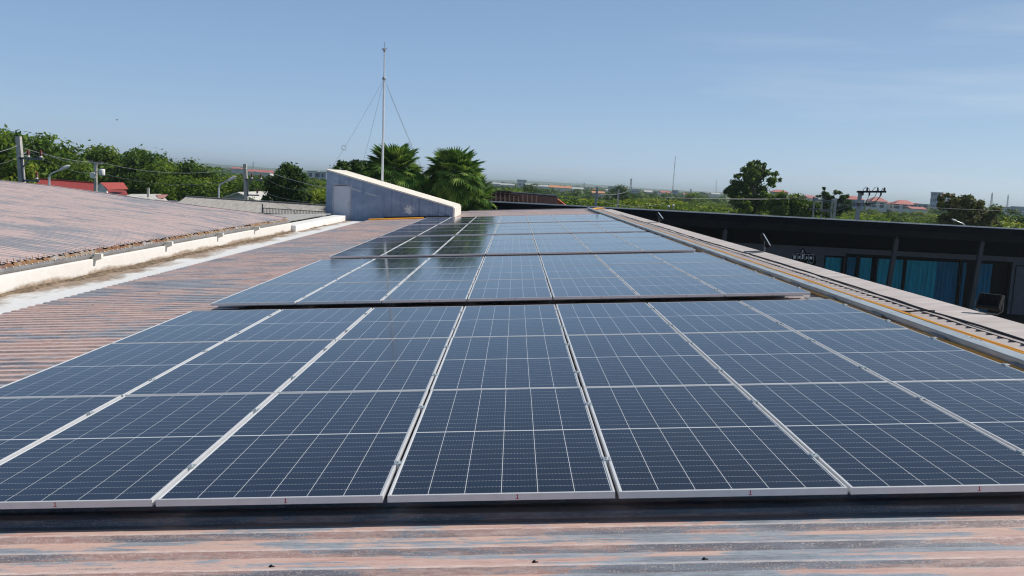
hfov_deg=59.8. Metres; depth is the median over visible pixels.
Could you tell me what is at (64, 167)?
street lamp
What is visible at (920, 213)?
broadleaf tree
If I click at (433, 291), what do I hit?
solar panel
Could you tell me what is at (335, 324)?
solar panel
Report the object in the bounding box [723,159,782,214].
broadleaf tree
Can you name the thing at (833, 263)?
window
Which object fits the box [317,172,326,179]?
town building
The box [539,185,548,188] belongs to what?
town building
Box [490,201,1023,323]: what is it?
dark pavilion
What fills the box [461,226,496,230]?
solar panel
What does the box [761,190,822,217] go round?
broadleaf tree
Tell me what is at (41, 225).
arched roof building
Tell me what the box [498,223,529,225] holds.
solar panel
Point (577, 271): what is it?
solar panel
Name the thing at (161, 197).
shed
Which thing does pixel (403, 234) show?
solar panel
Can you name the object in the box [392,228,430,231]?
solar panel
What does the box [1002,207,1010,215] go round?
town building
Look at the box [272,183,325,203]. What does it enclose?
broadleaf tree
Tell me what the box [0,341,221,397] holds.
solar panel
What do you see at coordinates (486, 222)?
solar panel
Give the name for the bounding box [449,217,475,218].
solar panel
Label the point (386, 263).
solar panel
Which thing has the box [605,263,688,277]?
solar panel
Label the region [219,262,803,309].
mounting frame
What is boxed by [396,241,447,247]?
solar panel
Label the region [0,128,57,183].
broadleaf tree
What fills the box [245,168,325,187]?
power wire
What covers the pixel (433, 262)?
solar panel
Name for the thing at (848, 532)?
metal roofed building
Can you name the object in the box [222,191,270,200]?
gabled house
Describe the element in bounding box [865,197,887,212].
town building
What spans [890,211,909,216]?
broadleaf tree
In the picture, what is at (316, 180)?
broadleaf tree
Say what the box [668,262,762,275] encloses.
solar panel
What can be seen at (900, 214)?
broadleaf tree
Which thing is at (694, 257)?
solar panel
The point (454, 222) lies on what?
solar panel
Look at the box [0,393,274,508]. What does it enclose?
solar panel
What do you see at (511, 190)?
broadleaf tree
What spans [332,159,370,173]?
broadleaf tree
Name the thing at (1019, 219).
broadleaf tree
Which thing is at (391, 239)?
solar panel
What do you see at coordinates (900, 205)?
town building
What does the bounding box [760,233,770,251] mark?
floodlight
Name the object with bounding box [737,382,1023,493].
solar panel
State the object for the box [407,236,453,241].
solar panel
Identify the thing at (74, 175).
broadleaf tree
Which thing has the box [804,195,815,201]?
town building
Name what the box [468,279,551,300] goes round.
solar panel
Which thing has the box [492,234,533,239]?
solar panel
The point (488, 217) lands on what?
solar panel
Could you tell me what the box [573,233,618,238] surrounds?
solar panel
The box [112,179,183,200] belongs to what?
broadleaf tree
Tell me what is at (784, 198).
power wire
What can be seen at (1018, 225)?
broadleaf tree
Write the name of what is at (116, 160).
broadleaf tree
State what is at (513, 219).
solar panel
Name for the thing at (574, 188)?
town building
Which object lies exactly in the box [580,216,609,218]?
solar panel
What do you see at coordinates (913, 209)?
town building
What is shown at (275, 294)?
solar panel
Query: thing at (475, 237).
solar panel
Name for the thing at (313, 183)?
broadleaf tree
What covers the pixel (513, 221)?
solar panel
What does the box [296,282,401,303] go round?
solar panel
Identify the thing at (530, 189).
broadleaf tree
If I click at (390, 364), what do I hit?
solar panel
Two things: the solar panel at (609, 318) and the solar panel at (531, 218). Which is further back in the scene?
the solar panel at (531, 218)
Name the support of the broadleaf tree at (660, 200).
on the ground
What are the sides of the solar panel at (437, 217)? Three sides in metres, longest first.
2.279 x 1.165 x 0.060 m
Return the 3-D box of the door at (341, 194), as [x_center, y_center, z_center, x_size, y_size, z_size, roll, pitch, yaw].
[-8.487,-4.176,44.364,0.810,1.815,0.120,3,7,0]
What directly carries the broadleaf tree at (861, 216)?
on the ground
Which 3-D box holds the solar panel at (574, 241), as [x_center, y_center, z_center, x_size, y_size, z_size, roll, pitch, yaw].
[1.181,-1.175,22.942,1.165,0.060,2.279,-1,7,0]
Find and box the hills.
[23,153,919,203]
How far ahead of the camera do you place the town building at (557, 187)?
496.95 m
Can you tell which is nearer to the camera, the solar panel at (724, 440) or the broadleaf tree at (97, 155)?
the solar panel at (724, 440)
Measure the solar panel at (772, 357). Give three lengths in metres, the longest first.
2.279 x 1.165 x 0.060 m
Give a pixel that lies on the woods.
(642, 194)
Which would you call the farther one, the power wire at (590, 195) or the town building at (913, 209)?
the town building at (913, 209)
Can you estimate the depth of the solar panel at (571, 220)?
35.26 m
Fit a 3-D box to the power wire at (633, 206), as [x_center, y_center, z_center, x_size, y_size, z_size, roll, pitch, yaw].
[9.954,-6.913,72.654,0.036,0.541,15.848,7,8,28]
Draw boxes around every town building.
[231,167,242,174]
[248,169,273,176]
[307,171,319,177]
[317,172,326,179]
[500,183,514,186]
[517,180,526,187]
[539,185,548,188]
[549,185,561,191]
[561,186,571,191]
[572,187,583,190]
[591,191,604,197]
[631,189,638,193]
[659,191,670,194]
[710,192,719,197]
[769,190,788,205]
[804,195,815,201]
[837,196,864,211]
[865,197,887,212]
[888,200,914,213]
[904,206,925,216]
[914,203,928,213]
[929,192,943,208]
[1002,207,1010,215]
[1010,206,1023,215]
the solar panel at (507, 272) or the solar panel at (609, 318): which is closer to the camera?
the solar panel at (609, 318)
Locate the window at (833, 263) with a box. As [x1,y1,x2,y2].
[824,255,844,273]
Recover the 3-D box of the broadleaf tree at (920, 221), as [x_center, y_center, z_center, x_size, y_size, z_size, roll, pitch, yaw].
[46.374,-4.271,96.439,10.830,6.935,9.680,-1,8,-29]
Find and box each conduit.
[592,208,1023,353]
[593,208,1023,351]
[663,237,1023,371]
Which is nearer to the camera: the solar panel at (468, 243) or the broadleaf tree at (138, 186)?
the solar panel at (468, 243)
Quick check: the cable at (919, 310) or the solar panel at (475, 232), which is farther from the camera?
the solar panel at (475, 232)
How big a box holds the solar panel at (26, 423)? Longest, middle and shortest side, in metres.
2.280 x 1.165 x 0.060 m
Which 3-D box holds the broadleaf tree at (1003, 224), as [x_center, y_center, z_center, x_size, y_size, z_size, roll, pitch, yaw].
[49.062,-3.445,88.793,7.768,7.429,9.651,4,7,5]
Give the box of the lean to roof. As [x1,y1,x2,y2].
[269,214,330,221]
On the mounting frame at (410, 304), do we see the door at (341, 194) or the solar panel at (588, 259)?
the solar panel at (588, 259)
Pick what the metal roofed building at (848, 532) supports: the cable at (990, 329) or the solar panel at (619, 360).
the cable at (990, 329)
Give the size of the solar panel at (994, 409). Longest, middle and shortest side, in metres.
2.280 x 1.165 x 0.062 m
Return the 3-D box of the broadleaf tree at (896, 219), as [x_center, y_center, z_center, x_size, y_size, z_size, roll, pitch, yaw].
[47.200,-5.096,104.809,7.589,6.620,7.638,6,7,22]
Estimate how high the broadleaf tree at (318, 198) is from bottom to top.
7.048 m
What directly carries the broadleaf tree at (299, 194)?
on the ground
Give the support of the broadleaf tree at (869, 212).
on the ground
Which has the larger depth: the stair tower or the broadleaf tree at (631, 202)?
the broadleaf tree at (631, 202)
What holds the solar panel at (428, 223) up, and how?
on the mounting frame
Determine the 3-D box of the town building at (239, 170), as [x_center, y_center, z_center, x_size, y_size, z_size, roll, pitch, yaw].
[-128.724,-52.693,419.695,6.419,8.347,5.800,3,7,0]
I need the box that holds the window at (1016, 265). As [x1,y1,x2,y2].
[1010,265,1023,313]
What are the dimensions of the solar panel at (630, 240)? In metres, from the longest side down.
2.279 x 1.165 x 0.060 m
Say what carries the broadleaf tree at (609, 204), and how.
on the ground
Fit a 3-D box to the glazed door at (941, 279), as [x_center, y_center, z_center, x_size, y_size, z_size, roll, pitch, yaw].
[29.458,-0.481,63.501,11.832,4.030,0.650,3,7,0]
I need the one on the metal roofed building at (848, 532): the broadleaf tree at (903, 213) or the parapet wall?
the parapet wall
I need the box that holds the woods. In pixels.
[0,167,1022,217]
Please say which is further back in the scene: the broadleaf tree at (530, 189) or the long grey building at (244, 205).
the broadleaf tree at (530, 189)
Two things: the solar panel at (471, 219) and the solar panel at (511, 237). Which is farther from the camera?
the solar panel at (471, 219)
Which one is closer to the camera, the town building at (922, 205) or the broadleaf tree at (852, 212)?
the broadleaf tree at (852, 212)
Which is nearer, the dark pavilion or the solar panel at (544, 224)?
the solar panel at (544, 224)
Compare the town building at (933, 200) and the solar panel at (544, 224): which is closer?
the solar panel at (544, 224)
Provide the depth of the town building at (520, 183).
615.68 m
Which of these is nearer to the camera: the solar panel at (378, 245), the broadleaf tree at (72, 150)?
the solar panel at (378, 245)
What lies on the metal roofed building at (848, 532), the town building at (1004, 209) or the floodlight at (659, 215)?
the floodlight at (659, 215)
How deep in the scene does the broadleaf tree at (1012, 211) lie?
147.48 m
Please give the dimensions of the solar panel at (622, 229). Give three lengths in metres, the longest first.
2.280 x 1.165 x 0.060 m
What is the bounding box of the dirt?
[0,225,326,297]
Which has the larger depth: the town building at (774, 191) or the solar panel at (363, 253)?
the town building at (774, 191)
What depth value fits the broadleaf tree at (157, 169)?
89.10 m
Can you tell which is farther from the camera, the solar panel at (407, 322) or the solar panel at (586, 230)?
the solar panel at (586, 230)
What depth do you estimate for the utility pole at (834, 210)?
86.48 m
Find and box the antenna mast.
[330,42,422,181]
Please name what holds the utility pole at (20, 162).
on the ground
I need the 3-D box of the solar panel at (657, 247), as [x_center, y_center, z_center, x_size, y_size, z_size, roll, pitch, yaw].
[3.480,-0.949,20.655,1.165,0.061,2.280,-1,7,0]
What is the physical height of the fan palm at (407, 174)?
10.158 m
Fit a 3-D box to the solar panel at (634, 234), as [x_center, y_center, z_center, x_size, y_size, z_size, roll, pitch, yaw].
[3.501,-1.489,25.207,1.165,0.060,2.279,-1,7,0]
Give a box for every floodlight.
[656,212,663,222]
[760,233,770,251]
[975,292,1004,314]
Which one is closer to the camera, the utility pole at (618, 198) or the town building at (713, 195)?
the utility pole at (618, 198)
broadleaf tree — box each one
[0,123,76,180]
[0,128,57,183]
[0,130,107,180]
[2,159,40,183]
[36,158,103,182]
[75,157,118,189]
[79,140,152,165]
[81,146,125,174]
[92,149,153,192]
[105,147,182,193]
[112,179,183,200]
[125,156,210,199]
[127,152,172,193]
[145,173,248,200]
[158,157,224,197]
[231,175,265,191]
[261,162,314,202]
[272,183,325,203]
[295,180,325,190]
[295,189,325,221]
[308,178,322,182]
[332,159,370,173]
[475,186,529,203]
[520,184,551,193]
[559,196,591,205]
[579,196,666,209]
[600,184,639,202]
[613,196,687,208]
[645,197,682,204]
[664,202,739,213]
[683,192,713,203]
[683,201,714,209]
[714,203,737,209]
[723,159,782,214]
[737,201,752,213]
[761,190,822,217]
[815,186,854,218]
[830,214,888,221]
[842,212,888,219]
[843,208,867,213]
[846,211,882,217]
[859,215,886,219]
[859,217,905,221]
[867,210,880,214]
[883,212,914,222]
[886,216,921,222]
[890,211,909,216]
[895,213,918,219]
[906,210,926,220]
[912,218,954,223]
[921,218,937,223]
[934,192,1001,226]
[987,203,1021,221]
[992,217,1017,227]
[998,212,1023,227]
[1000,219,1023,228]
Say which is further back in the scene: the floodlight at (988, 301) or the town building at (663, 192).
the town building at (663, 192)
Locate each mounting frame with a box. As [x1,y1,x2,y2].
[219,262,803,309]
[331,251,693,258]
[391,318,612,483]
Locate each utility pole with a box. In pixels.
[15,136,43,182]
[89,160,104,191]
[243,164,261,199]
[594,187,597,205]
[617,189,619,207]
[809,201,830,217]
[818,198,833,217]
[820,198,836,218]
[830,199,832,218]
[850,186,885,219]
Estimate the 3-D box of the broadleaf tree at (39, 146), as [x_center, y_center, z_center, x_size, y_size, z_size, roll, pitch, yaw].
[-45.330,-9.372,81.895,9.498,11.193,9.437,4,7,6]
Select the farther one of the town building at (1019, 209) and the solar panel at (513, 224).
the town building at (1019, 209)
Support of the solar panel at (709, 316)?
on the mounting frame at (580, 385)
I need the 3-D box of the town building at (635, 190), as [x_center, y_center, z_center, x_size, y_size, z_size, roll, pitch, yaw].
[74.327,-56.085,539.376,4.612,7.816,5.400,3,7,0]
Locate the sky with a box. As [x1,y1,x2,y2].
[0,0,1023,206]
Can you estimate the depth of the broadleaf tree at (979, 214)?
82.57 m
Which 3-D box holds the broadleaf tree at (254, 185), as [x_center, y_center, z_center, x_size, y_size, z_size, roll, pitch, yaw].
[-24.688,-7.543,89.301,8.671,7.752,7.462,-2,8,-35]
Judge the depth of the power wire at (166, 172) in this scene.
59.88 m
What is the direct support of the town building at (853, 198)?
on the ground
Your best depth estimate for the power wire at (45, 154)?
48.02 m
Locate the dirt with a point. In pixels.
(92, 275)
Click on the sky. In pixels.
(912, 99)
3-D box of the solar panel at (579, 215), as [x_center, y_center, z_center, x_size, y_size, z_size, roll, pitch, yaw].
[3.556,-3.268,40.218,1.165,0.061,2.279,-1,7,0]
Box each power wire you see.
[0,146,84,161]
[105,163,242,172]
[106,174,239,184]
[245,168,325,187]
[557,190,629,198]
[599,200,663,206]
[738,196,846,204]
[874,204,1023,211]
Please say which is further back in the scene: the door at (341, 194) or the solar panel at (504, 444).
the door at (341, 194)
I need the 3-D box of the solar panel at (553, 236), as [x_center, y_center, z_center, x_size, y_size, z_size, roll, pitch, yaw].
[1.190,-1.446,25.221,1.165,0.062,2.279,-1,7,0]
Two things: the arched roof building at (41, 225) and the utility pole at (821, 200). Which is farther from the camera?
the utility pole at (821, 200)
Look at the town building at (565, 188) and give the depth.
506.88 m
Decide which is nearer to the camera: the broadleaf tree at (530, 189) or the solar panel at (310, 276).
the solar panel at (310, 276)
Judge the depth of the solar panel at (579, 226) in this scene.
30.41 m
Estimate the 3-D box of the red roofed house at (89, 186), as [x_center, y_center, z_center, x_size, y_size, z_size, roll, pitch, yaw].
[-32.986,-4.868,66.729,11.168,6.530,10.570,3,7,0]
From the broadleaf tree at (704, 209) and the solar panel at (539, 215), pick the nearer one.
the solar panel at (539, 215)
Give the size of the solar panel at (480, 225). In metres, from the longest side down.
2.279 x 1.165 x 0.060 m
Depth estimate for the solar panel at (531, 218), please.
37.98 m
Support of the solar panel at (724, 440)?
on the mounting frame at (580, 385)
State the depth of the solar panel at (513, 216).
40.01 m
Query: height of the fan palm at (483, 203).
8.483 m
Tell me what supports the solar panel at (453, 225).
on the mounting frame
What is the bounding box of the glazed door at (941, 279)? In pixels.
[841,253,1012,313]
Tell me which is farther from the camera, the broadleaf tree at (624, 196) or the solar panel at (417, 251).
the broadleaf tree at (624, 196)
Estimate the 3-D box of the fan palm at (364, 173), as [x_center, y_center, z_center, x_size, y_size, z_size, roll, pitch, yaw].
[-9.155,-3.890,59.981,3.291,8.638,3.732,3,7,0]
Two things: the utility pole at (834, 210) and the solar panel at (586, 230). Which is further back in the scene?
the utility pole at (834, 210)
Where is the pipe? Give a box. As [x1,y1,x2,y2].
[369,217,423,219]
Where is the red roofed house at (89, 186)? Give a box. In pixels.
[37,178,154,199]
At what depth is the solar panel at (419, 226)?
32.71 m
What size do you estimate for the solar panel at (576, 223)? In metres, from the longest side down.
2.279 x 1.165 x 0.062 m
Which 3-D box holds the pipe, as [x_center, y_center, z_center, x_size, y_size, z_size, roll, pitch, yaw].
[-5.645,-3.378,43.476,2.692,0.274,0.090,1,7,-15]
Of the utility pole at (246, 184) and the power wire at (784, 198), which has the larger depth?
the power wire at (784, 198)
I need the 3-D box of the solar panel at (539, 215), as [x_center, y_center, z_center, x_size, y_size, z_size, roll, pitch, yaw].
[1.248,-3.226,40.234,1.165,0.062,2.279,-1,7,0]
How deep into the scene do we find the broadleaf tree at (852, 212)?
162.22 m
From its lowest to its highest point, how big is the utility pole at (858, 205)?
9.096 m
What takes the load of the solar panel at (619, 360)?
on the mounting frame at (580, 385)
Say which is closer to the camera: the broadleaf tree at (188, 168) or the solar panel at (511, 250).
the solar panel at (511, 250)
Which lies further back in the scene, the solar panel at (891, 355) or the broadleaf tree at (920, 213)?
the broadleaf tree at (920, 213)
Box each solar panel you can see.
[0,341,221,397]
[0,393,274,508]
[0,395,120,462]
[113,309,280,342]
[125,340,334,395]
[155,390,427,506]
[211,283,329,305]
[225,308,371,340]
[261,269,354,283]
[277,337,449,392]
[296,259,373,269]
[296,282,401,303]
[329,248,393,257]
[332,268,416,282]
[339,306,462,339]
[349,242,404,248]
[357,258,428,268]
[364,237,413,242]
[381,231,424,236]
[381,247,440,256]
[382,280,474,302]
[387,387,614,502]
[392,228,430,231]
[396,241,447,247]
[402,225,435,227]
[404,267,479,280]
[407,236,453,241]
[410,221,443,224]
[417,219,446,221]
[418,231,459,235]
[419,257,484,267]
[425,217,450,218]
[427,227,463,230]
[430,335,579,390]
[433,224,467,227]
[434,246,488,255]
[439,221,470,224]
[443,240,490,246]
[445,218,473,220]
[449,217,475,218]
[450,235,492,240]
[452,304,564,336]
[456,230,494,235]
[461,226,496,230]
[465,223,497,226]
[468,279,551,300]
[469,220,499,223]
[472,218,499,220]
[476,216,500,217]
[476,265,545,279]
[481,255,541,266]
[486,245,538,254]
[489,239,535,245]
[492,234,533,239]
[494,229,531,234]
[496,226,530,229]
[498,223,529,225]
[499,220,527,222]
[500,218,527,219]
[501,216,526,217]
[526,215,552,216]
[527,217,554,219]
[528,219,557,222]
[529,222,561,225]
[530,225,564,228]
[531,229,569,233]
[533,234,575,238]
[534,238,581,244]
[536,244,589,253]
[540,254,602,264]
[543,264,617,280]
[548,277,637,299]
[552,215,576,216]
[554,216,582,218]
[556,219,586,221]
[556,302,677,335]
[559,222,593,224]
[562,225,599,228]
[566,333,733,390]
[567,228,607,232]
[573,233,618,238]
[577,214,604,216]
[578,238,627,243]
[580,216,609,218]
[583,243,642,252]
[584,384,847,498]
[585,218,616,221]
[591,221,625,224]
[595,253,665,264]
[596,224,633,227]
[603,227,645,232]
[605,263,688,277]
[611,232,660,237]
[620,237,676,243]
[620,276,723,297]
[631,243,695,251]
[647,301,792,334]
[649,252,727,263]
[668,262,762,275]
[681,331,887,385]
[692,275,810,295]
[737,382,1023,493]
[739,299,907,331]
[796,329,1023,382]
[892,379,1023,449]
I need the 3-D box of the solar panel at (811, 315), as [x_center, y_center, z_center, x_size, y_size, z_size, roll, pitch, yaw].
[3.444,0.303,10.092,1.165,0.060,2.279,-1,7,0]
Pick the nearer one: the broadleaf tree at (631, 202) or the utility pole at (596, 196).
the utility pole at (596, 196)
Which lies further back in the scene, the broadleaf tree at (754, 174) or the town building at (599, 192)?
the town building at (599, 192)
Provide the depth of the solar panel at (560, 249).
20.37 m
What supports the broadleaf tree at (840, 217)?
on the ground
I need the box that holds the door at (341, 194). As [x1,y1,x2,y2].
[333,185,349,219]
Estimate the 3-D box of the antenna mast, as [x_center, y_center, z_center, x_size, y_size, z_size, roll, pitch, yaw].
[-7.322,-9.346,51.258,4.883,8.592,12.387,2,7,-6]
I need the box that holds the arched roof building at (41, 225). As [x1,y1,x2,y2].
[0,180,289,274]
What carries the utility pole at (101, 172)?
on the ground
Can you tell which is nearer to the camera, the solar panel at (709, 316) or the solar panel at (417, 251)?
the solar panel at (709, 316)
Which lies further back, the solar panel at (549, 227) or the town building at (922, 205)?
the town building at (922, 205)
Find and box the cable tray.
[586,208,1023,370]
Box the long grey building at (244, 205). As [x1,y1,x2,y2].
[178,196,325,222]
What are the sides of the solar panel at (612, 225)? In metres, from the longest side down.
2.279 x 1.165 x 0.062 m
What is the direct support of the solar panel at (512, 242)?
on the mounting frame at (517, 255)
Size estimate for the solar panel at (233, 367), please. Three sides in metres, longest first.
2.279 x 1.165 x 0.060 m
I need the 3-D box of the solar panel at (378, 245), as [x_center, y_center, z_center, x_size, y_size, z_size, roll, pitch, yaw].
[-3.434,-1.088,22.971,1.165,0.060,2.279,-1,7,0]
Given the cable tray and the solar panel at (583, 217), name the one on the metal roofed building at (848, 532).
the cable tray
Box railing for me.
[262,204,324,220]
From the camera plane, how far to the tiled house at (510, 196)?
74.52 m
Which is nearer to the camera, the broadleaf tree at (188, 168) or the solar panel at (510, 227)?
the solar panel at (510, 227)
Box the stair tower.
[325,169,460,220]
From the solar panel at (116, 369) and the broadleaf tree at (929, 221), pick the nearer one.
the solar panel at (116, 369)
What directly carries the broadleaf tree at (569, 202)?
on the ground
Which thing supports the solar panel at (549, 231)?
on the mounting frame
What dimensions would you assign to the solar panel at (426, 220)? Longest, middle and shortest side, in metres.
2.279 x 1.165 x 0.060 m
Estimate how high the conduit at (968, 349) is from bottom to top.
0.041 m
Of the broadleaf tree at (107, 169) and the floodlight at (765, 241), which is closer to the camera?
the floodlight at (765, 241)
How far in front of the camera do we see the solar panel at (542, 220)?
35.26 m
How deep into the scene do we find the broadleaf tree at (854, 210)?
216.58 m
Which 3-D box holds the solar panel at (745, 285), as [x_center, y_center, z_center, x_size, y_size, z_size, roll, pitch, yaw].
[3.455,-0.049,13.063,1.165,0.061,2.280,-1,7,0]
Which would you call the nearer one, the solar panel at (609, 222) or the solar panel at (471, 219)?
the solar panel at (609, 222)
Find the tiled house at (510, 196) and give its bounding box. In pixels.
[489,190,565,204]
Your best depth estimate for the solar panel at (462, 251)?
20.38 m
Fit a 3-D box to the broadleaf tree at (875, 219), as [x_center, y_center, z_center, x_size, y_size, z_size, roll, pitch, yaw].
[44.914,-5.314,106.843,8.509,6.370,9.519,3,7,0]
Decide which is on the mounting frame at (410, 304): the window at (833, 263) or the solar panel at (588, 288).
the solar panel at (588, 288)
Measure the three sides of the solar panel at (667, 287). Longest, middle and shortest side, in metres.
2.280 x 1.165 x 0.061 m
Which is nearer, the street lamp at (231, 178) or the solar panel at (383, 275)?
the solar panel at (383, 275)
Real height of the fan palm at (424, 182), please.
8.414 m
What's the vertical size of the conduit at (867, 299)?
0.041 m
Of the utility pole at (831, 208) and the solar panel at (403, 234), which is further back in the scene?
the utility pole at (831, 208)
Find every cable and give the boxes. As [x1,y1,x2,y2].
[619,214,1023,340]
[902,310,934,311]
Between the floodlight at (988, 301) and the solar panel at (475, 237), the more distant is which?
the solar panel at (475, 237)
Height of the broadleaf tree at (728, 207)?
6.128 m
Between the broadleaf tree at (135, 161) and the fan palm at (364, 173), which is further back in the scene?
the broadleaf tree at (135, 161)
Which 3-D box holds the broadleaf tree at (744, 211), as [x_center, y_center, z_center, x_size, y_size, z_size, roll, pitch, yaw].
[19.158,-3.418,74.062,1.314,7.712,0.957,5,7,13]
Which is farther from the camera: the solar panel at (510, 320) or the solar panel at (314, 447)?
the solar panel at (510, 320)
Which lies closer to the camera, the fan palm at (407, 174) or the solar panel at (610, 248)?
the solar panel at (610, 248)
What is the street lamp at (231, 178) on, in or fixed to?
on the ground
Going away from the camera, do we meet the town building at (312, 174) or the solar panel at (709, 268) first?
the solar panel at (709, 268)
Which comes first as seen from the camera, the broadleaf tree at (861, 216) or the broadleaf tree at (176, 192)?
the broadleaf tree at (176, 192)
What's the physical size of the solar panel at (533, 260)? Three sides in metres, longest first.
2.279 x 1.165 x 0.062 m
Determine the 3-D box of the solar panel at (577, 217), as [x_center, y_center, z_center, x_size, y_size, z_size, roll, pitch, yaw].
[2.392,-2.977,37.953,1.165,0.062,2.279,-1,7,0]
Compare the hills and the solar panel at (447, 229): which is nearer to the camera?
the solar panel at (447, 229)
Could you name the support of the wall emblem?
attached to the dark pavilion
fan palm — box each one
[358,168,373,175]
[360,142,425,192]
[419,172,429,194]
[422,146,485,210]
[466,175,497,210]
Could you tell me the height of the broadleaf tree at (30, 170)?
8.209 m
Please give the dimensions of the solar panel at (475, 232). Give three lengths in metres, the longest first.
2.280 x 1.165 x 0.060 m
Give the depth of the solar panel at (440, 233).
27.80 m
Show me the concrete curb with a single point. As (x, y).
(308, 224)
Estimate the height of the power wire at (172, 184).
0.705 m
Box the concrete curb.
[291,215,346,231]
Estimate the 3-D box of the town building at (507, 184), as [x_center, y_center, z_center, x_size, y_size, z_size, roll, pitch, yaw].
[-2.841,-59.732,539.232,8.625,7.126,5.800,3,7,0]
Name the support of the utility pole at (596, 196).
on the ground
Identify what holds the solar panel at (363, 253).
on the mounting frame at (517, 255)
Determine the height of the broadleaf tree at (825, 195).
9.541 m
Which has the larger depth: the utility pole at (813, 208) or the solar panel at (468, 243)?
the utility pole at (813, 208)
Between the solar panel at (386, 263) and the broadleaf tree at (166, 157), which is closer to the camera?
the solar panel at (386, 263)
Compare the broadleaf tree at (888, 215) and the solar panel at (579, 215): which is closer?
the solar panel at (579, 215)
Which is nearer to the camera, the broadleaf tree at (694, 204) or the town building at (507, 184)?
the broadleaf tree at (694, 204)
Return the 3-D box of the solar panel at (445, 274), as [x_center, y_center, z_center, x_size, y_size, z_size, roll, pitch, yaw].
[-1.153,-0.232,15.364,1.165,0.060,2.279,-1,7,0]
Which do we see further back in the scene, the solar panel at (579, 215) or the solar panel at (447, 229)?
the solar panel at (579, 215)
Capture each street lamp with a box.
[48,165,69,184]
[218,176,235,197]
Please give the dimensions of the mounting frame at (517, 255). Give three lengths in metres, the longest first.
8.188 x 6.573 x 0.072 m
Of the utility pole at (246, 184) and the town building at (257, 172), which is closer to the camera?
the utility pole at (246, 184)
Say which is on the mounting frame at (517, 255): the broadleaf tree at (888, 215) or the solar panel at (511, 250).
the solar panel at (511, 250)
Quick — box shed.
[126,194,178,202]
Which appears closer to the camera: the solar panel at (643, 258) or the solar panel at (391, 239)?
the solar panel at (643, 258)
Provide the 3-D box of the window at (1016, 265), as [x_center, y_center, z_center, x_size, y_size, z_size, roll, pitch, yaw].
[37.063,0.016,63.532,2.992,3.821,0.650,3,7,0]
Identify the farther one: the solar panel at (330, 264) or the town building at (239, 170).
the town building at (239, 170)
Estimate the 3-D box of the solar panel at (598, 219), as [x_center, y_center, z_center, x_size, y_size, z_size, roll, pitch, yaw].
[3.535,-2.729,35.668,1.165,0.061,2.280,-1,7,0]
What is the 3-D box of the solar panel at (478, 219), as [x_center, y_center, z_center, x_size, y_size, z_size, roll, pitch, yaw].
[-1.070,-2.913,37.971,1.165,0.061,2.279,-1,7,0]
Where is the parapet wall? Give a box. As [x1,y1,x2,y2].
[0,223,290,293]
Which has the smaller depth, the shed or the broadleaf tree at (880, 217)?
the shed
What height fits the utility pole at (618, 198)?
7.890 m
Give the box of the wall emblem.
[792,248,815,265]
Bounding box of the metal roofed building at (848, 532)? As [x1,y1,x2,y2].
[0,208,1023,575]
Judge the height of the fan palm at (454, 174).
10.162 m
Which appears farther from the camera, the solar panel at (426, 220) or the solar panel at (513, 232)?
the solar panel at (426, 220)
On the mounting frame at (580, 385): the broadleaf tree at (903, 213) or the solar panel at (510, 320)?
the solar panel at (510, 320)
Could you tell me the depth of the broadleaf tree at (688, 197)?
256.57 m
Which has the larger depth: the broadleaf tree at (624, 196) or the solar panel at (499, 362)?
the broadleaf tree at (624, 196)
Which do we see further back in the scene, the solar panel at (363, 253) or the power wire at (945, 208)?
the power wire at (945, 208)
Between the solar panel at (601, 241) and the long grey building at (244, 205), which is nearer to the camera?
the solar panel at (601, 241)
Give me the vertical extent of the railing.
1.400 m
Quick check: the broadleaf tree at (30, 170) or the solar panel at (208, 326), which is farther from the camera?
the broadleaf tree at (30, 170)
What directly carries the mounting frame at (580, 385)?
on the metal roofed building at (848, 532)
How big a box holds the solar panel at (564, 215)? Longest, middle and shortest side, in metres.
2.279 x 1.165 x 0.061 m

